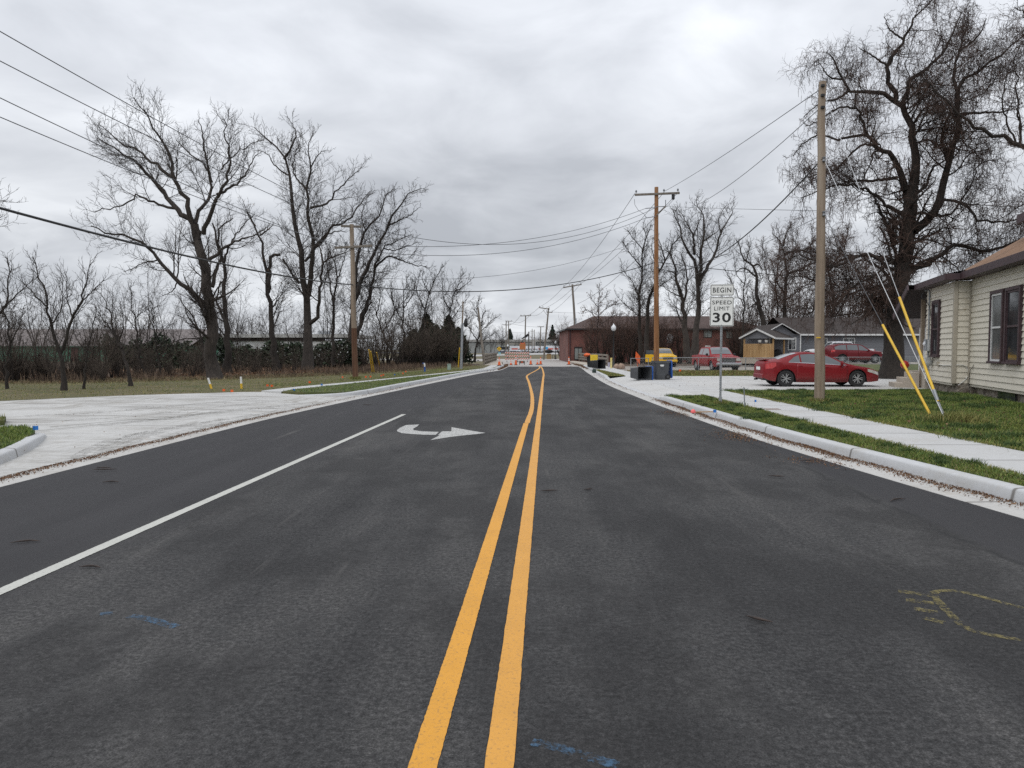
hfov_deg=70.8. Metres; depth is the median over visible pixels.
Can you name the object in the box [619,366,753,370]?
gravel lot
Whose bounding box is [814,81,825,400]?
utility pole
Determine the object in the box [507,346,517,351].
rental truck
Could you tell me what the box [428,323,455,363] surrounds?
bare shrub
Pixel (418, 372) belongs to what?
grass
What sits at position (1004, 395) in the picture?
basement window
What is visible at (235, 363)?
bare shrub
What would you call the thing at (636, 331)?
bare shrub
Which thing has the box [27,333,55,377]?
bare shrub
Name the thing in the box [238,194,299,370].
bare tree
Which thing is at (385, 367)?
undergrowth
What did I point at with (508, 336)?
utility pole
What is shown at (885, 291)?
guy wire
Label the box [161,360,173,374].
bare shrub
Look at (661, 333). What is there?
bare shrub
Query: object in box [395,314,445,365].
bare shrub
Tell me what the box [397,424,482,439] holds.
turn arrow
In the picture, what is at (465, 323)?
utility pole
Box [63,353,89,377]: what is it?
bare shrub
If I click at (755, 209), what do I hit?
utility wire
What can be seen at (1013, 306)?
window
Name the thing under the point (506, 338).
utility pole
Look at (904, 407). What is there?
fallen leaves
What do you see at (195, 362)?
bare shrub
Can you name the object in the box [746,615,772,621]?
seed pod
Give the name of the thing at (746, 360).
chain link fence
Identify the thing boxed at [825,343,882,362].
parked suv
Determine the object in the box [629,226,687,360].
bare tree
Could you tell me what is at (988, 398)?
grass
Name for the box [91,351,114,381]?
bare shrub
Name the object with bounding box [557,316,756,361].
brick building
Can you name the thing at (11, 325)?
slender tree
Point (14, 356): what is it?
bare shrub
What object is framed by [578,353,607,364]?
bridge railing
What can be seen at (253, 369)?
bare shrub
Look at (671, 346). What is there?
bare shrub
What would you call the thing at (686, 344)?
bare tree
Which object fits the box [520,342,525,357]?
work zone sign
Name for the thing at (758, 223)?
utility wire
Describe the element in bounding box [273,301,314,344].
slender tree
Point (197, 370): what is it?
bare shrub
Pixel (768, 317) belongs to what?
bare shrub
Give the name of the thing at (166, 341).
evergreen hedge
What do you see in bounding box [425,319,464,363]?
bare shrub
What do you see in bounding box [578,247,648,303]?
utility wire
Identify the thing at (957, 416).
grass
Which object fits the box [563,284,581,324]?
utility pole
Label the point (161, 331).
bare tree
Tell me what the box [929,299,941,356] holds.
window
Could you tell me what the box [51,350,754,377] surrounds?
ground
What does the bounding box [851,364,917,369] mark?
yard
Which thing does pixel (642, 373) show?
trash cart
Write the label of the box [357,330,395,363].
bare shrub
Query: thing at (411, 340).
yew tree
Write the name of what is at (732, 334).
bare shrub
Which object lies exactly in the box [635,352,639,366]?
roll up sign
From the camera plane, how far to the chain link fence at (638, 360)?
50.99 m
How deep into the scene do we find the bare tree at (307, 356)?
51.91 m
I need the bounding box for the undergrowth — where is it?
[1,359,463,382]
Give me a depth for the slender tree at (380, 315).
77.44 m
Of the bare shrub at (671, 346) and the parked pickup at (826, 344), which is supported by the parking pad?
the parked pickup at (826, 344)
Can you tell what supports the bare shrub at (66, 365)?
on the leaf litter at (203, 375)
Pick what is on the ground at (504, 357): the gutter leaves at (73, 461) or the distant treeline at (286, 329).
the distant treeline at (286, 329)
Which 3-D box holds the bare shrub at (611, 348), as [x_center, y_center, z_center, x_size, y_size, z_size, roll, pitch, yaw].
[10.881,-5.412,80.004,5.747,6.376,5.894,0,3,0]
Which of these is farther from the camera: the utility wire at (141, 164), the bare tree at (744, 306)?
the bare tree at (744, 306)
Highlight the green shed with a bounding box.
[0,329,221,360]
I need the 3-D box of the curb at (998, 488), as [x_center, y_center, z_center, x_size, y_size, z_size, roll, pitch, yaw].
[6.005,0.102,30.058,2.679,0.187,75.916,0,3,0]
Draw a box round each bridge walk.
[485,360,501,364]
[570,361,586,364]
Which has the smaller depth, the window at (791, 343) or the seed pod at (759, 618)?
the seed pod at (759, 618)
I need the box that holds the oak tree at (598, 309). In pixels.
[579,278,624,349]
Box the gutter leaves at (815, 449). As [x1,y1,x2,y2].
[595,374,1023,509]
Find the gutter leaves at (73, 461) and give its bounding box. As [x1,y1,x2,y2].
[0,380,435,482]
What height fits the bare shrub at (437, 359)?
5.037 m
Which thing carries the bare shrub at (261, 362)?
on the leaf litter at (203, 375)
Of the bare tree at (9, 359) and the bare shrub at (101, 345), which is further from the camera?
the bare shrub at (101, 345)
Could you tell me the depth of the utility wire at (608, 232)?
56.61 m
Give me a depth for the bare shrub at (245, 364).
50.02 m
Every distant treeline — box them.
[0,300,455,353]
[396,324,558,351]
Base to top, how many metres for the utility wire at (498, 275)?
3.677 m
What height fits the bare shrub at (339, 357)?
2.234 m
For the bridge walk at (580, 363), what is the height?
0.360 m
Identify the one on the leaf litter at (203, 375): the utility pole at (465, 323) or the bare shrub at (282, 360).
the bare shrub at (282, 360)
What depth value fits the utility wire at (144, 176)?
20.25 m
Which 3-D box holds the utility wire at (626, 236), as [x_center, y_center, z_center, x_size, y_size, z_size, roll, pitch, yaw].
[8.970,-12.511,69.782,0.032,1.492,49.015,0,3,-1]
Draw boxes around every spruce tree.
[507,329,512,339]
[547,325,555,339]
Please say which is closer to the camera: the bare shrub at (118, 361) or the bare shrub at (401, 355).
the bare shrub at (118, 361)
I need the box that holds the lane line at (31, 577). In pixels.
[0,414,405,594]
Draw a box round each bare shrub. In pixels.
[0,307,45,380]
[0,344,21,369]
[0,348,23,380]
[1,343,33,370]
[2,348,30,379]
[14,315,66,379]
[14,339,42,378]
[18,352,49,379]
[21,362,37,379]
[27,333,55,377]
[28,350,51,379]
[38,342,67,379]
[48,330,115,376]
[49,341,80,377]
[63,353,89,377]
[67,331,112,369]
[72,356,98,378]
[76,310,129,378]
[84,356,109,379]
[90,310,153,376]
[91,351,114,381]
[102,349,134,377]
[114,339,153,372]
[130,357,144,373]
[131,340,169,375]
[137,341,158,370]
[147,341,180,372]
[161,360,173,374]
[168,343,199,373]
[173,341,203,375]
[182,338,204,373]
[191,361,202,373]
[232,341,260,369]
[232,354,240,371]
[236,337,268,371]
[246,358,259,372]
[249,354,267,369]
[263,353,277,371]
[267,344,289,368]
[287,345,304,370]
[314,342,330,368]
[329,341,349,366]
[336,312,382,364]
[346,322,394,366]
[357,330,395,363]
[358,344,374,366]
[370,313,426,364]
[371,311,411,363]
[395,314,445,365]
[397,316,440,364]
[397,318,424,362]
[400,333,432,362]
[416,315,454,364]
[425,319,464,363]
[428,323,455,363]
[439,320,475,363]
[543,316,581,354]
[574,311,617,363]
[579,319,602,353]
[588,307,635,363]
[594,309,635,362]
[603,315,630,362]
[605,307,653,363]
[609,300,666,362]
[617,313,637,361]
[631,307,665,363]
[641,305,686,349]
[649,316,693,349]
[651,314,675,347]
[662,313,692,363]
[677,319,710,363]
[701,310,752,357]
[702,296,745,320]
[705,276,769,356]
[716,319,749,355]
[726,283,786,325]
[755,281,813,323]
[764,278,835,317]
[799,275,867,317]
[831,276,884,317]
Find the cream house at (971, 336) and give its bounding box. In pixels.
[889,212,1023,402]
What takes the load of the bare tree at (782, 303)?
on the yard at (877, 366)
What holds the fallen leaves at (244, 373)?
on the leaf litter at (203, 375)
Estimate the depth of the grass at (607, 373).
42.08 m
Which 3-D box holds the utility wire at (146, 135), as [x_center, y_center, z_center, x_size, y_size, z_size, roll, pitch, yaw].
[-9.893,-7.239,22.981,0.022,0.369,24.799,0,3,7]
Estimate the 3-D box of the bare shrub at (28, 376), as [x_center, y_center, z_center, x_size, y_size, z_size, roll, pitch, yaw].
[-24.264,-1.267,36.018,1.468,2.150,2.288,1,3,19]
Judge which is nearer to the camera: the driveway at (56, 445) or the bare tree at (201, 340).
the driveway at (56, 445)
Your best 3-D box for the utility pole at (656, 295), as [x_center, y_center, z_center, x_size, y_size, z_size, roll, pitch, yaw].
[9.131,-6.606,45.665,2.855,11.649,0.499,0,3,4]
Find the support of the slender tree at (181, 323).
on the leaf litter at (203, 375)
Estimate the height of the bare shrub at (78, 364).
2.858 m
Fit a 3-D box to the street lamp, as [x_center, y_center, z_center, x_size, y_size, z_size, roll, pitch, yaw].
[8.943,-3.383,63.411,0.449,3.877,0.449,0,3,0]
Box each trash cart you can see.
[587,355,597,366]
[590,359,605,368]
[630,366,652,379]
[651,360,672,379]
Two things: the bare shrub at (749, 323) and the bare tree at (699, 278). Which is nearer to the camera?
the bare tree at (699, 278)
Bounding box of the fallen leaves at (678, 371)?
[627,369,877,374]
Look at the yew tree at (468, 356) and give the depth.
72.57 m
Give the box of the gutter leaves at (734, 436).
[649,408,853,469]
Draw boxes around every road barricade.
[505,352,518,359]
[517,352,528,361]
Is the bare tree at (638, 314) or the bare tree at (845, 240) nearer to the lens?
the bare tree at (638, 314)
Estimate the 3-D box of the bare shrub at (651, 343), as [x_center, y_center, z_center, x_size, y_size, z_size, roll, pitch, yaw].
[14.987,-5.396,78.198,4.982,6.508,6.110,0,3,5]
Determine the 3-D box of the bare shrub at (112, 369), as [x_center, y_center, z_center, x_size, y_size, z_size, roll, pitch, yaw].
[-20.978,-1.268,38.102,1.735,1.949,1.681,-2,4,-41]
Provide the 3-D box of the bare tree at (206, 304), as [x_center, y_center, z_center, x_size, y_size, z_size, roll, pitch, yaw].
[-16.604,-7.302,35.754,10.580,14.685,5.831,0,3,0]
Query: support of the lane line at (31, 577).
on the road
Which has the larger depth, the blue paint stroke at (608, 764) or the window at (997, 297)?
the window at (997, 297)
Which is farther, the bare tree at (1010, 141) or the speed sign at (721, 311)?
the bare tree at (1010, 141)
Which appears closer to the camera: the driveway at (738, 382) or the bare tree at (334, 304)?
the driveway at (738, 382)
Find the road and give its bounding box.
[0,367,1023,767]
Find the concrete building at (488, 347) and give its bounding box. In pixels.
[467,340,558,351]
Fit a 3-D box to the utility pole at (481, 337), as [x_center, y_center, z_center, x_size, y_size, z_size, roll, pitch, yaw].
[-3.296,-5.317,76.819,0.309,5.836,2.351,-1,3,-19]
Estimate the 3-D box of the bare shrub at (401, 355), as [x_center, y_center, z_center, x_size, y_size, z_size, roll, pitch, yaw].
[-9.396,-3.632,59.842,4.872,4.579,3.127,0,3,3]
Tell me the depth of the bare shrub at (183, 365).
45.04 m
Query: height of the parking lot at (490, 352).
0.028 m
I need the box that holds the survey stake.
[690,409,716,413]
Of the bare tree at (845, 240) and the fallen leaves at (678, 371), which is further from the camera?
the bare tree at (845, 240)
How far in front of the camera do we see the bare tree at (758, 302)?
75.44 m
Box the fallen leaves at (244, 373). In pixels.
[0,363,471,382]
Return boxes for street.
[529,353,557,354]
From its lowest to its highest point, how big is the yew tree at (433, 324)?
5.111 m
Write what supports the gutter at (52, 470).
on the road
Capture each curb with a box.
[0,433,45,463]
[307,365,503,395]
[583,365,1023,503]
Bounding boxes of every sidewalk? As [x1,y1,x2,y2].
[262,365,496,392]
[595,366,1023,473]
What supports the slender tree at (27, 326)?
on the leaf litter at (203, 375)
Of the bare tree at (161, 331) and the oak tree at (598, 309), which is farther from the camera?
the oak tree at (598, 309)
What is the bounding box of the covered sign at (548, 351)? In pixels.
[545,349,552,358]
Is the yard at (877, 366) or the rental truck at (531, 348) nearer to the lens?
the yard at (877, 366)
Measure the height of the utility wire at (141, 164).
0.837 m
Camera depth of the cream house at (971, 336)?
22.62 m
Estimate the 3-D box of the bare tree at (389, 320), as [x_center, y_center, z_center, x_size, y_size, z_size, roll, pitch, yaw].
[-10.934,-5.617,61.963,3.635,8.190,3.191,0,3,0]
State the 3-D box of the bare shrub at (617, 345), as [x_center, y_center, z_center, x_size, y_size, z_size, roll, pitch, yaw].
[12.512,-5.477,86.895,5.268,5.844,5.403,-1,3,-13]
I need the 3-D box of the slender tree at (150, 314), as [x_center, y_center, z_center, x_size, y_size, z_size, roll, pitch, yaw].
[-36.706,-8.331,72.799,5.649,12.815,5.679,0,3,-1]
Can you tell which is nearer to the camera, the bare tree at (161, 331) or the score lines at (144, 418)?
the score lines at (144, 418)
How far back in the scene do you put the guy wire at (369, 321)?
45.23 m
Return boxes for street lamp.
[611,324,615,367]
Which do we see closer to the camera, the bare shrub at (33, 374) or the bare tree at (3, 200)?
the bare tree at (3, 200)
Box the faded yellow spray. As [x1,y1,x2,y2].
[933,589,1018,638]
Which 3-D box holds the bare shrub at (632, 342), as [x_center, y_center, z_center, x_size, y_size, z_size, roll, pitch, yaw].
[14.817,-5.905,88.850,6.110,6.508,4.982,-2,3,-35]
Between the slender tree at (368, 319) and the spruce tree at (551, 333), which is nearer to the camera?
the slender tree at (368, 319)
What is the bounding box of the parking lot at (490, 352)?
[388,352,556,352]
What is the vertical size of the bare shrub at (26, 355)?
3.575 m
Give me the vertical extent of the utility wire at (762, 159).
2.094 m
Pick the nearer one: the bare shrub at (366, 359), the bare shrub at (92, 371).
the bare shrub at (92, 371)
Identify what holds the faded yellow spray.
on the road
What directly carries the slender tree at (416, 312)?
on the leaf litter at (203, 375)
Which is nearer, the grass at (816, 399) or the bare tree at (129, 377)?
the grass at (816, 399)
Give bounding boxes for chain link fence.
[630,358,648,367]
[652,357,918,370]
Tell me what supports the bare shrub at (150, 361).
on the leaf litter at (203, 375)
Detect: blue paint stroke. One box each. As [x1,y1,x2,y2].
[132,616,175,627]
[531,738,614,766]
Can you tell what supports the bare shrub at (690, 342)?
on the leaf litter at (641, 364)
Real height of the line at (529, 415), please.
0.001 m
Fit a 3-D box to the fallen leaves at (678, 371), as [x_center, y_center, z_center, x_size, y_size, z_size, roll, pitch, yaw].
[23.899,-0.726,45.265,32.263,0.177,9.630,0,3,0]
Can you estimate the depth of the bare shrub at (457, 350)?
67.64 m
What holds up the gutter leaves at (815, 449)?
on the gutter at (995, 505)
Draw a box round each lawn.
[0,365,489,400]
[0,416,5,425]
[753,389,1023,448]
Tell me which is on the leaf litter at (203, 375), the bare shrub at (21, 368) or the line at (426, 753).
the bare shrub at (21, 368)
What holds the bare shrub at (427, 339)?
on the leaf litter at (203, 375)
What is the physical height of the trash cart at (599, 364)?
0.700 m
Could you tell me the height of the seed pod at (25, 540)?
0.016 m
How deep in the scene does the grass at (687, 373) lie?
43.36 m
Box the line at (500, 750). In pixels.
[485,366,544,767]
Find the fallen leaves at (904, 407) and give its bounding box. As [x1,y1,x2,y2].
[762,393,1021,434]
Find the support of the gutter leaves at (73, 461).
on the gutter at (52, 470)
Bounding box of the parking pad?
[845,362,917,363]
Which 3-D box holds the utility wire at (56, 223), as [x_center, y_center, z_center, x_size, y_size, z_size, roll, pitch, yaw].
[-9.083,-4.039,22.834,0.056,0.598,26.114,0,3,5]
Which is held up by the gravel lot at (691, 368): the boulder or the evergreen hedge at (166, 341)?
the boulder
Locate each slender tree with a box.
[0,287,30,359]
[2,265,73,351]
[36,266,85,361]
[67,289,124,359]
[75,276,142,354]
[121,245,173,341]
[137,275,194,342]
[194,298,239,359]
[218,274,256,345]
[247,298,290,343]
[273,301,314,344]
[311,262,347,344]
[335,275,371,348]
[335,289,397,360]
[376,262,418,358]
[396,273,439,338]
[413,272,471,324]
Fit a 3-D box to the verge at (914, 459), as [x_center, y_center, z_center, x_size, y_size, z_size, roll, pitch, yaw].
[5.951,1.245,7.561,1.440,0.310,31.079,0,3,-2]
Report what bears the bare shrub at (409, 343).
on the leaf litter at (203, 375)
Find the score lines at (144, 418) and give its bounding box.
[39,406,279,430]
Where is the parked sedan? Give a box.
[753,352,878,386]
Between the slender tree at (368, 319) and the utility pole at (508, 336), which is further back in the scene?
the utility pole at (508, 336)
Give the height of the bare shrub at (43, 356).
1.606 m
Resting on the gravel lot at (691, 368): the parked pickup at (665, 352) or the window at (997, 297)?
the parked pickup at (665, 352)
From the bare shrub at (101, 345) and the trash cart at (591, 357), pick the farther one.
the trash cart at (591, 357)
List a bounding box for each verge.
[0,426,34,448]
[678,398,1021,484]
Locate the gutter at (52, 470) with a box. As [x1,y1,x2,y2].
[0,367,506,486]
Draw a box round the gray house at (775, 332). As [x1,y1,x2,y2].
[739,318,926,363]
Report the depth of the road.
4.62 m
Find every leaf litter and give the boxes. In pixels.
[2,362,478,383]
[606,362,751,365]
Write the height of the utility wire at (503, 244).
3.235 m
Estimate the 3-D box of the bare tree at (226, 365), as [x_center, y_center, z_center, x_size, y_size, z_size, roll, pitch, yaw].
[-18.421,-5.951,45.694,4.747,11.152,4.622,-2,3,-32]
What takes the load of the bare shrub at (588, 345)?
on the leaf litter at (641, 364)
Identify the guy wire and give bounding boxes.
[355,258,379,366]
[355,259,374,371]
[356,266,372,371]
[825,96,943,412]
[825,162,943,415]
[825,217,930,414]
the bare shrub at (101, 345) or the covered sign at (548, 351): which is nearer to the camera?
the bare shrub at (101, 345)
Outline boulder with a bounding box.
[618,363,625,368]
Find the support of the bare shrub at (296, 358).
on the leaf litter at (203, 375)
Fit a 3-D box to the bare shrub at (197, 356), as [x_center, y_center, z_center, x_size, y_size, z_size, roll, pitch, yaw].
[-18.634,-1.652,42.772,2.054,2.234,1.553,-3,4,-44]
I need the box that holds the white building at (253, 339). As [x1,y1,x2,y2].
[217,331,373,359]
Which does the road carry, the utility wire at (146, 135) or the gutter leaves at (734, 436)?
the gutter leaves at (734, 436)
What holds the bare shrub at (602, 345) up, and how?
on the leaf litter at (641, 364)
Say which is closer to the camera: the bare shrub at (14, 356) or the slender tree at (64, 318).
the bare shrub at (14, 356)
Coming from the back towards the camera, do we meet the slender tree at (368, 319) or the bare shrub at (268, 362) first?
the slender tree at (368, 319)
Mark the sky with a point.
(524, 119)
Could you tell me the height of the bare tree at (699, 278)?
15.535 m
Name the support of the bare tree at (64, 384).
on the lawn at (167, 386)
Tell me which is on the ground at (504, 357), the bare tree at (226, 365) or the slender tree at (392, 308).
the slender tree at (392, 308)
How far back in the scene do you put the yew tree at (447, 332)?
70.43 m
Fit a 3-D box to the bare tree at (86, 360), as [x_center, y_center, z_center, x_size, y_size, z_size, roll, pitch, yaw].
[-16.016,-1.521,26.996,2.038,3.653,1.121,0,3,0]
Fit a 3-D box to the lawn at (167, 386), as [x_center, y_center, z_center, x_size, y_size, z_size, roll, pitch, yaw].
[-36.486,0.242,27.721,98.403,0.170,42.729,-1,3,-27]
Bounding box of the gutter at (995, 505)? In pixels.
[580,366,1023,518]
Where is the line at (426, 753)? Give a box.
[408,423,528,767]
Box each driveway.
[0,390,384,476]
[610,376,697,396]
[670,376,928,389]
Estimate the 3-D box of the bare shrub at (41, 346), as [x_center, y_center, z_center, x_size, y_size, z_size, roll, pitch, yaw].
[-22.150,-1.713,33.963,2.189,3.206,3.411,-3,4,-43]
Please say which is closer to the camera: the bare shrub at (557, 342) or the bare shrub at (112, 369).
the bare shrub at (112, 369)
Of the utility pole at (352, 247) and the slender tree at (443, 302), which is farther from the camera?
the slender tree at (443, 302)
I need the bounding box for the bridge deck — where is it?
[380,358,578,366]
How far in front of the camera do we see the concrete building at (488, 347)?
429.34 m
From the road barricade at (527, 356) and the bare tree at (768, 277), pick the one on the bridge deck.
the road barricade at (527, 356)
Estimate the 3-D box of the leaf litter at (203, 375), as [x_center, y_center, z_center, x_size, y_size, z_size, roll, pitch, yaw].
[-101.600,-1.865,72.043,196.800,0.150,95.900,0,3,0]
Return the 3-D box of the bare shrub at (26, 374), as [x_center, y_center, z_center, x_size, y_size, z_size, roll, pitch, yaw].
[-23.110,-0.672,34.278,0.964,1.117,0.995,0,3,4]
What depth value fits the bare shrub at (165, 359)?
43.15 m
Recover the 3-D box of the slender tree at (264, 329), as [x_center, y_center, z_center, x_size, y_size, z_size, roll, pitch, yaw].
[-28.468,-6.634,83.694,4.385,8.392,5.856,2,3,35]
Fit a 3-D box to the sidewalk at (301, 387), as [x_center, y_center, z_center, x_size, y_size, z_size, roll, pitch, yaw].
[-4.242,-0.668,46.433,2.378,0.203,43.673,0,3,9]
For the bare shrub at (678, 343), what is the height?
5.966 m
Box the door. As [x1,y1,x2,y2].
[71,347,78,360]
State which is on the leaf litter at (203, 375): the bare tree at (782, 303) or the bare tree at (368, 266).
the bare tree at (368, 266)
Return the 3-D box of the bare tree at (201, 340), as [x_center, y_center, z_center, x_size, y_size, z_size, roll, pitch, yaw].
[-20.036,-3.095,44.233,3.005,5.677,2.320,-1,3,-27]
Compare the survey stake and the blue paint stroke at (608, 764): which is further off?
the survey stake
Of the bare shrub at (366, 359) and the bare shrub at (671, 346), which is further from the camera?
the bare shrub at (671, 346)
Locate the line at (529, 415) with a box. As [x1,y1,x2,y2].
[525,366,539,422]
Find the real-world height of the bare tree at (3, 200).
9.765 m
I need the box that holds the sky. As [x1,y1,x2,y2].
[0,0,1023,349]
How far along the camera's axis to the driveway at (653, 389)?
28.48 m
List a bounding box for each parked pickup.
[645,348,677,366]
[692,347,741,369]
[803,341,874,362]
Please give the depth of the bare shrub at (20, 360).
34.03 m
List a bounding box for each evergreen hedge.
[97,332,220,368]
[216,338,362,367]
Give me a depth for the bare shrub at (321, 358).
55.84 m
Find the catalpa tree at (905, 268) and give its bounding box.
[762,0,1023,378]
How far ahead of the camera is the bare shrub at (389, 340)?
61.72 m
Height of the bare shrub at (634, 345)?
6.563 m
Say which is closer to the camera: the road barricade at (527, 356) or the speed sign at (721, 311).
the speed sign at (721, 311)
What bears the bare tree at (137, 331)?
on the leaf litter at (203, 375)
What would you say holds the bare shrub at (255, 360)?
on the leaf litter at (203, 375)
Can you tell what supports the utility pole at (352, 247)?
on the lawn at (167, 386)
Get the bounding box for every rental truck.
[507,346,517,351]
[526,346,536,352]
[532,346,539,352]
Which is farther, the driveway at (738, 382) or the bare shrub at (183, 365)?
the bare shrub at (183, 365)
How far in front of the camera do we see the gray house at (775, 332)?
70.85 m
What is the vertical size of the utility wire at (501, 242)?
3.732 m
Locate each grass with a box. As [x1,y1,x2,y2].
[0,364,471,384]
[247,368,480,386]
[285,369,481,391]
[596,369,624,375]
[628,369,908,375]
[713,399,726,403]
[809,397,829,401]
[905,409,1002,424]
[952,392,1023,409]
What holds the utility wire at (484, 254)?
attached to the utility pole at (656, 295)
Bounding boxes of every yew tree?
[397,329,423,361]
[414,313,435,362]
[438,315,466,362]
[455,326,478,363]
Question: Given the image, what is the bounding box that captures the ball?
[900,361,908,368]
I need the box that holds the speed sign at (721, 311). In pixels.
[710,284,733,401]
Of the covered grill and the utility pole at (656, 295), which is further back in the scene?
the covered grill
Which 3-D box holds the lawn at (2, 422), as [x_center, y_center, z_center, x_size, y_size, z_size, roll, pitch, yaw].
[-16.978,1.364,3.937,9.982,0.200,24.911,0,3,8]
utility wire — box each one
[0,31,360,224]
[0,61,339,223]
[0,98,332,245]
[0,117,339,245]
[0,207,352,284]
[345,218,644,255]
[356,262,654,291]
[357,234,655,279]
[364,208,654,244]
[379,208,645,246]
[576,196,660,284]
[578,195,633,271]
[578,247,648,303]
[657,159,821,270]
[659,262,887,281]
[664,91,817,191]
[666,206,816,210]
[680,110,817,211]
[681,218,815,279]
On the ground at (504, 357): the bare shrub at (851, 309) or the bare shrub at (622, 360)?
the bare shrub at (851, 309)
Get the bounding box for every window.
[574,347,581,359]
[703,330,711,337]
[788,338,795,349]
[843,338,854,343]
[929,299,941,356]
[986,289,1004,363]
[998,391,1016,401]
[1001,285,1023,364]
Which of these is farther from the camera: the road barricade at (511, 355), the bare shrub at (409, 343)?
the road barricade at (511, 355)
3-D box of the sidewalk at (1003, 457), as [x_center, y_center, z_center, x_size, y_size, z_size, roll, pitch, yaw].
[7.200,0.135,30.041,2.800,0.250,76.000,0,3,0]
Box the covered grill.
[774,349,782,356]
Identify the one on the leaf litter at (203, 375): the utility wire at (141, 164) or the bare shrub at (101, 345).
the bare shrub at (101, 345)
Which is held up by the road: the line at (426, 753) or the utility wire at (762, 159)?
the line at (426, 753)
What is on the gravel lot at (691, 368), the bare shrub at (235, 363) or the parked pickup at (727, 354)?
the parked pickup at (727, 354)
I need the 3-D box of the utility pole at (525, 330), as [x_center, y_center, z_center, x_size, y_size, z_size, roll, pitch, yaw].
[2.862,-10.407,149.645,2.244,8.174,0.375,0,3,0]
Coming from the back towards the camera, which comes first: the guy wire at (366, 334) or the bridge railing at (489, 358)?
the bridge railing at (489, 358)
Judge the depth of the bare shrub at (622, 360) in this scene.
83.54 m
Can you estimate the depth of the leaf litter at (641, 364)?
76.44 m
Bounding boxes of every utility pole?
[334,220,372,378]
[460,302,467,368]
[477,307,484,360]
[505,320,511,351]
[508,321,508,351]
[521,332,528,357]
[524,315,530,351]
[539,306,551,359]
[539,326,543,352]
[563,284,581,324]
[634,187,679,360]
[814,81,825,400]
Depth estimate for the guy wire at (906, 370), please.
16.21 m
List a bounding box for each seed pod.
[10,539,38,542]
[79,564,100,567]
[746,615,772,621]
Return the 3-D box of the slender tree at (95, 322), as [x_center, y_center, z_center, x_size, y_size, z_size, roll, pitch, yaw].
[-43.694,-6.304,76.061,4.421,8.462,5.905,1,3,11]
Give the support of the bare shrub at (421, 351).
on the leaf litter at (203, 375)
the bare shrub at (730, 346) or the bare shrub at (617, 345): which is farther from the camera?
the bare shrub at (617, 345)
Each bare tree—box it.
[0,178,26,226]
[0,250,44,338]
[0,288,36,388]
[8,245,119,390]
[58,295,106,388]
[71,79,274,379]
[85,277,150,385]
[114,278,153,372]
[143,295,177,374]
[164,291,206,372]
[186,202,263,372]
[228,106,377,369]
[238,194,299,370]
[312,240,356,366]
[328,179,436,354]
[364,273,404,365]
[385,273,416,361]
[404,260,448,361]
[435,266,474,361]
[461,295,501,362]
[607,213,663,360]
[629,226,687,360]
[653,241,702,360]
[664,189,749,361]
[720,235,755,353]
[734,238,776,324]
[750,218,802,320]
[762,213,826,317]
[777,220,882,317]
[872,0,1023,237]
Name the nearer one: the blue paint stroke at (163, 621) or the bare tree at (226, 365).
the blue paint stroke at (163, 621)
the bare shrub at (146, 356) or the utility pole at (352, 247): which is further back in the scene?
the bare shrub at (146, 356)
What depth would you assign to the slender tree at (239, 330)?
76.87 m
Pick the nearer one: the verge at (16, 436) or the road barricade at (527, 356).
the verge at (16, 436)
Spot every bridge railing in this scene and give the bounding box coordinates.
[483,353,496,364]
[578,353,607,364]

